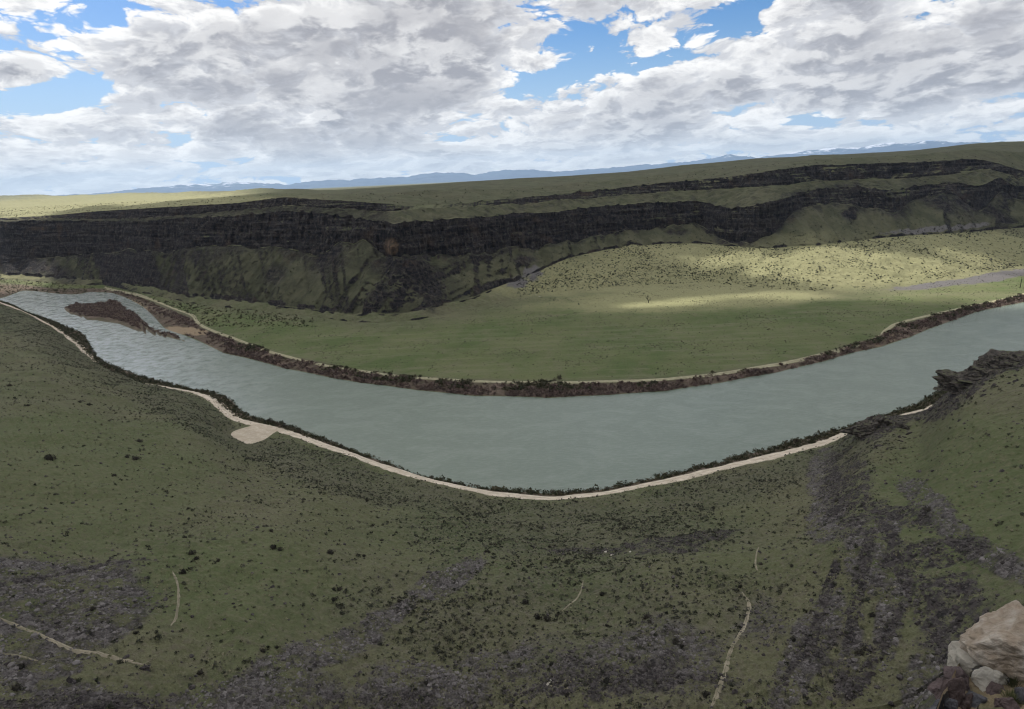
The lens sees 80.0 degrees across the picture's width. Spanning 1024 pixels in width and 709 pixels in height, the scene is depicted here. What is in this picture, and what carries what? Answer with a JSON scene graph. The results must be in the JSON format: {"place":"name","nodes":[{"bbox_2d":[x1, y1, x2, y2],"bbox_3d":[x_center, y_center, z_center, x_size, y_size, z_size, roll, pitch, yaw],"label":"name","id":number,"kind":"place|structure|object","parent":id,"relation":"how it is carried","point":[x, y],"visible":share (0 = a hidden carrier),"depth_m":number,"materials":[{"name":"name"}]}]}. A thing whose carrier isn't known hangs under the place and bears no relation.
{"place":"outdoors","nodes":[
{"label":"outdoors","id":0,"kind":"place"},
{"bbox_2d":[64,302,198,343],"bbox_3d":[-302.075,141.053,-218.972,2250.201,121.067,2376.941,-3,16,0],"label":"riverbed","id":1,"kind":"structure","parent":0,"point":[106,319],"depth_m":608.19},
{"bbox_2d":[0,300,946,495],"bbox_3d":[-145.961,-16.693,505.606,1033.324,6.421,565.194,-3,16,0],"label":"bank brush","id":2,"kind":"object","parent":1,"relation":"on","point":[790,443],"visible":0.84,"depth_m":297.65,"materials":[{"name":"green plant"}]},
{"bbox_2d":[65,290,1023,397],"bbox_3d":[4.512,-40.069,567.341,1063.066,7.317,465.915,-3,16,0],"label":"riverbank willow brush","id":3,"kind":"object","parent":1,"relation":"on","point":[108,310],"visible":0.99,"depth_m":411.23,"materials":[{"name":"plant"}]},
{"bbox_2d":[231,423,277,443],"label":"gravel turnaround path","id":4,"kind":"structure","parent":0,"point":[255,433],"depth_m":302.83,"materials":[{"name":"beige gravel"}]},
{"bbox_2d":[0,302,931,499],"bbox_3d":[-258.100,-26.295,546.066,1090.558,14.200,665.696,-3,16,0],"label":"gravel road","id":5,"kind":"structure","parent":0,"point":[228,414],"depth_m":255.58,"materials":[{"name":"beige gravel"}]},
{"bbox_2d":[0,304,1023,708],"bbox_3d":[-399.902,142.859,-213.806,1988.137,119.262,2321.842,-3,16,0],"label":"hillside","id":6,"kind":"structure","parent":0,"point":[274,614],"depth_m":125.94,"materials":[{"name":"green plant"}]},
{"bbox_2d":[11,683,23,691],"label":"sagebrush","id":7,"kind":"object","parent":6,"relation":"on","point":[16,687],"visible":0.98,"depth_m":80.97,"materials":[{"name":"green plant"}]},
{"bbox_2d":[0,652,37,660],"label":"footpath","id":8,"kind":"structure","parent":6,"relation":"on","point":[19,656],"depth_m":87.87,"materials":[{"name":"soil"}]},
{"bbox_2d":[17,663,24,669],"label":"sagebrush","id":9,"kind":"object","parent":6,"relation":"on","point":[21,665],"visible":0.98,"depth_m":85.69,"materials":[{"name":"green plant"}]},
{"bbox_2d":[44,454,56,460],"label":"sagebrush","id":10,"kind":"object","parent":6,"relation":"on","point":[50,457],"visible":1,"depth_m":170.34,"materials":[{"name":"green plant"}]},
{"bbox_2d":[66,676,76,683],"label":"basalt boulder","id":11,"kind":"object","parent":6,"relation":"on","point":[70,680],"visible":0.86,"depth_m":84.32,"materials":[{"name":"stone"}]},
{"bbox_2d":[0,618,146,665],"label":"footpath","id":12,"kind":"structure","parent":6,"relation":"on","point":[79,651],"depth_m":91.45,"materials":[{"name":"soil"}]},
{"bbox_2d":[139,665,150,671],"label":"basalt boulder","id":13,"kind":"object","parent":6,"relation":"on","point":[145,668],"visible":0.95,"depth_m":90.51,"materials":[{"name":"stone"}]},
{"bbox_2d":[171,571,180,624],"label":"footpath","id":14,"kind":"structure","parent":6,"relation":"on","point":[178,601],"depth_m":109.22,"materials":[{"name":"soil"}]},
{"bbox_2d":[179,568,188,573],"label":"sagebrush","id":15,"kind":"object","parent":6,"relation":"on","point":[183,571],"visible":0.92,"depth_m":118.86,"materials":[{"name":"green plant"}]},
{"bbox_2d":[186,549,195,554],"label":"sagebrush","id":16,"kind":"object","parent":6,"relation":"on","point":[190,552],"visible":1,"depth_m":129.26,"materials":[{"name":"green plant"}]},
{"bbox_2d":[0,303,1023,708],"bbox_3d":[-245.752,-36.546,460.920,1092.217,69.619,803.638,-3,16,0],"label":"basalt rubble","id":17,"kind":"object","parent":6,"relation":"on","point":[622,647],"visible":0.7,"depth_m":102.34,"materials":[{"name":"grey stone"}]},
{"bbox_2d":[0,304,1023,708],"bbox_3d":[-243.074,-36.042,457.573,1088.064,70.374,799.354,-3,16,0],"label":"sagebrush scrub","id":18,"kind":"object","parent":6,"relation":"on","point":[494,556],"visible":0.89,"depth_m":155.72,"materials":[{"name":"green plant"}]},
{"bbox_2d":[0,306,1023,708],"bbox_3d":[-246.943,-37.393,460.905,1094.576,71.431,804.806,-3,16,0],"label":"bunchgrass tussocks","id":19,"kind":"object","parent":6,"relation":"on","point":[480,548],"visible":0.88,"depth_m":138.28,"materials":[{"name":"plant"}]},
{"bbox_2d":[522,599,528,604],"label":"sagebrush","id":20,"kind":"object","parent":6,"relation":"on","point":[525,601],"visible":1,"depth_m":126.28,"materials":[{"name":"green plant"}]},
{"bbox_2d":[533,613,542,619],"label":"sagebrush","id":21,"kind":"object","parent":6,"relation":"on","point":[537,617],"visible":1,"depth_m":121.01,"materials":[{"name":"green plant"}]},
{"bbox_2d":[544,614,552,620],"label":"sagebrush","id":22,"kind":"object","parent":6,"relation":"on","point":[546,617],"visible":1,"depth_m":121.53,"materials":[{"name":"green plant"}]},
{"bbox_2d":[561,582,582,611],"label":"footpath","id":23,"kind":"structure","parent":6,"relation":"on","point":[575,599],"depth_m":129.08,"materials":[{"name":"soil"}]},
{"bbox_2d":[601,677,609,685],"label":"sagebrush","id":24,"kind":"object","parent":6,"relation":"on","point":[606,680],"visible":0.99,"depth_m":99.04,"materials":[{"name":"green plant"}]},
{"bbox_2d":[641,612,650,619],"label":"sagebrush","id":25,"kind":"object","parent":6,"relation":"on","point":[646,616],"visible":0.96,"depth_m":116.11,"materials":[{"name":"green plant"}]},
{"bbox_2d":[701,690,709,697],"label":"sagebrush","id":26,"kind":"object","parent":6,"relation":"on","point":[705,693],"visible":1,"depth_m":91.68,"materials":[{"name":"green plant"}]},
{"bbox_2d":[710,592,750,708],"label":"footpath","id":27,"kind":"structure","parent":6,"relation":"on","point":[725,669],"depth_m":100.56,"materials":[{"name":"soil"}]},
{"bbox_2d":[754,547,758,569],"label":"footpath","id":28,"kind":"structure","parent":6,"relation":"on","point":[756,559],"depth_m":132.71,"materials":[{"name":"soil"}]},
{"bbox_2d":[854,647,866,655],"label":"sagebrush","id":29,"kind":"object","parent":6,"relation":"on","point":[859,652],"visible":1,"depth_m":92.14,"materials":[{"name":"green plant"}]},
{"bbox_2d":[840,415,893,440],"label":"rock outcrop","id":30,"kind":"object","parent":6,"relation":"on","point":[870,425],"visible":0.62,"depth_m":206.66,"materials":[{"name":"grey stone"}]},
{"bbox_2d":[895,422,910,429],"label":"rock outcrop","id":31,"kind":"object","parent":6,"relation":"on","point":[900,425],"visible":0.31,"depth_m":202.12,"materials":[{"name":"grey stone"}]},
{"bbox_2d":[927,677,942,699],"bbox_3d":[15.561,11.822,21.677,1.422,0.490,0.956,-8,32,-19],"label":"basalt slab","id":32,"kind":"object","parent":6,"relation":"on","point":[933,687],"depth_m":21.78,"materials":[{"name":"stone"}]},
{"bbox_2d":[933,384,941,390],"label":"rock outcrop","id":33,"kind":"object","parent":6,"relation":"on","point":[937,387],"visible":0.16,"depth_m":330.29,"materials":[{"name":"grey stone"}]},
{"bbox_2d":[929,698,957,708],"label":"basalt slab","id":34,"kind":"structure","parent":6,"relation":"on","point":[949,703],"depth_m":19.85,"materials":[{"name":"grey stone"}]},
{"bbox_2d":[937,677,965,705],"bbox_3d":[15.174,11.466,20.978,0.859,1.026,0.628,7,8,-3],"label":"basalt slab","id":35,"kind":"object","parent":6,"relation":"on","point":[956,688],"depth_m":20.76,"materials":[{"name":"brown stone"}]},
{"bbox_2d":[932,369,972,394],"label":"rock outcrop","id":36,"kind":"object","parent":6,"relation":"on","point":[947,380],"visible":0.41,"depth_m":190.12,"materials":[{"name":"grey stone"}]},
{"bbox_2d":[942,666,969,690],"bbox_3d":[15.893,11.422,21.766,0.856,0.744,1.022,5,4,38],"label":"basalt slab","id":37,"kind":"object","parent":6,"relation":"on","point":[948,672],"depth_m":21.60,"materials":[{"name":"stone"}]},
{"bbox_2d":[952,604,959,609],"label":"basalt boulder","id":38,"kind":"object","parent":6,"relation":"on","point":[955,607],"visible":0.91,"depth_m":92.77,"materials":[{"name":"stone"}]},
{"bbox_2d":[947,641,980,676],"bbox_3d":[17.084,11.133,22.349,1.935,1.156,1.471,-1,16,7],"label":"pale boulder","id":39,"kind":"object","parent":6,"relation":"on","point":[957,654],"visible":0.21,"depth_m":22.21,"materials":[{"name":"stone"}]},
{"bbox_2d":[958,693,973,708],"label":"basalt slab","id":40,"kind":"object","parent":6,"relation":"on","point":[966,702],"depth_m":20.70,"materials":[{"name":"brown stone"}]},
{"bbox_2d":[966,690,987,707],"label":"basalt slab","id":41,"kind":"object","parent":6,"relation":"on","point":[977,699],"depth_m":20.66,"materials":[{"name":"grey stone"}]},
{"bbox_2d":[956,348,1004,383],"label":"rock outcrop","id":42,"kind":"object","parent":6,"relation":"on","point":[985,365],"visible":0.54,"depth_m":184.61,"materials":[{"name":"grey stone"}]},
{"bbox_2d":[971,666,1009,692],"bbox_3d":[16.747,11.237,21.245,1.049,0.780,0.995,-7,20,-25],"label":"pale boulder","id":43,"kind":"object","parent":6,"relation":"on","point":[983,677],"visible":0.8,"depth_m":21.17,"materials":[{"name":"stone"}]},
{"bbox_2d":[958,600,1023,681],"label":"tan outcrop","id":44,"kind":"object","parent":6,"relation":"on","point":[993,640],"visible":0.97,"depth_m":21.33,"materials":[{"name":"beige stone"}]},
{"bbox_2d":[985,681,1004,694],"bbox_3d":[16.556,11.434,20.848,0.624,0.394,0.569,2,15,-12],"label":"basalt slab","id":45,"kind":"object","parent":6,"relation":"on","point":[992,688],"depth_m":20.79,"materials":[{"name":"stone"}]},
{"bbox_2d":[973,350,1023,367],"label":"rock outcrop","id":46,"kind":"object","parent":6,"relation":"on","point":[1011,358],"visible":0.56,"depth_m":180.60,"materials":[{"name":"grey stone"}]},
{"bbox_2d":[994,697,1019,708],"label":"basalt slab","id":47,"kind":"structure","parent":6,"relation":"on","point":[1007,703],"depth_m":19.89,"materials":[{"name":"brown stone"}]},
{"bbox_2d":[999,686,1023,706],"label":"bunchgrass","id":48,"kind":"object","parent":6,"relation":"on","point":[1010,694],"visible":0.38,"depth_m":20.38,"materials":[{"name":"green plant"}]},
{"bbox_2d":[1002,672,1023,686],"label":"bunchgrass","id":49,"kind":"object","parent":6,"relation":"on","point":[1014,681],"visible":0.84,"depth_m":20.73,"materials":[{"name":"green plant"}]},
{"bbox_2d":[1014,687,1023,703],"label":"basalt slab","id":50,"kind":"structure","parent":6,"relation":"on","point":[1019,691],"depth_m":20.25,"materials":[{"name":"grey stone"}]},
{"bbox_2d":[0,159,1023,322],"bbox_3d":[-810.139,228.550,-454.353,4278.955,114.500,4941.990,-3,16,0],"label":"canyon slopes","id":51,"kind":"structure","parent":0,"point":[756,210],"depth_m":698.36,"materials":[{"name":"black stone"}]},
{"bbox_2d":[1,151,1023,313],"bbox_3d":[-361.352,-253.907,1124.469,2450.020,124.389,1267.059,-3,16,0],"label":"distant brush and rubble","id":52,"kind":"object","parent":51,"relation":"on","point":[695,273],"visible":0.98,"depth_m":666.99,"materials":[{"name":"green plant"}]},
{"bbox_2d":[0,291,1023,492],"bbox_3d":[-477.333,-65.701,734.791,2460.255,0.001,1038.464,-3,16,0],"label":"river water","id":53,"kind":"structure","parent":0,"point":[571,443],"depth_m":328.06,"materials":[{"name":"liquid"}]},
{"bbox_2d":[0,267,1023,397],"bbox_3d":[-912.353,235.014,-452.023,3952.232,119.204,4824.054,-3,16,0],"label":"river flat meadow","id":54,"kind":"structure","parent":0,"point":[628,364],"depth_m":476.70,"materials":[{"name":"green plant"}]},
{"bbox_2d":[0,279,313,326],"bbox_3d":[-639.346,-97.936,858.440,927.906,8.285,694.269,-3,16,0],"label":"green river scrub","id":55,"kind":"object","parent":54,"relation":"on","point":[218,315],"visible":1,"depth_m":629.45,"materials":[{"name":"green plant"}]},
{"bbox_2d":[217,293,1023,390],"bbox_3d":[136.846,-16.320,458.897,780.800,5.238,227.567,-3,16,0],"label":"green bank scrub","id":56,"kind":"object","parent":54,"relation":"on","point":[541,383],"visible":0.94,"depth_m":384.37,"materials":[{"name":"green plant"}]},
{"bbox_2d":[0,141,1023,217],"bbox_3d":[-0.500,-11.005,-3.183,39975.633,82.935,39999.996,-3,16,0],"label":"plateau","id":57,"kind":"structure","parent":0,"point":[1008,153],"depth_m":853.91,"materials":[{"name":"green plant"}]},
{"bbox_2d":[0,0,1023,195],"label":"sky","id":58,"kind":"structure","parent":0,"point":[97,96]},
{"bbox_2d":[51,141,1004,195],"bbox_3d":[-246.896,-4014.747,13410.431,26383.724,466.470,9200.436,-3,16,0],"label":"mountains","id":59,"kind":"structure","parent":0,"point":[436,177],"depth_m":13737.88,"materials":[{"name":"blue stone"}]},
{"bbox_2d":[103,287,1023,383],"bbox_3d":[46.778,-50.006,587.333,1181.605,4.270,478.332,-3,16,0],"label":"dirt road","id":60,"kind":"structure","parent":0,"point":[571,382],"depth_m":386.23,"materials":[{"name":"beige soil"}]}
]}

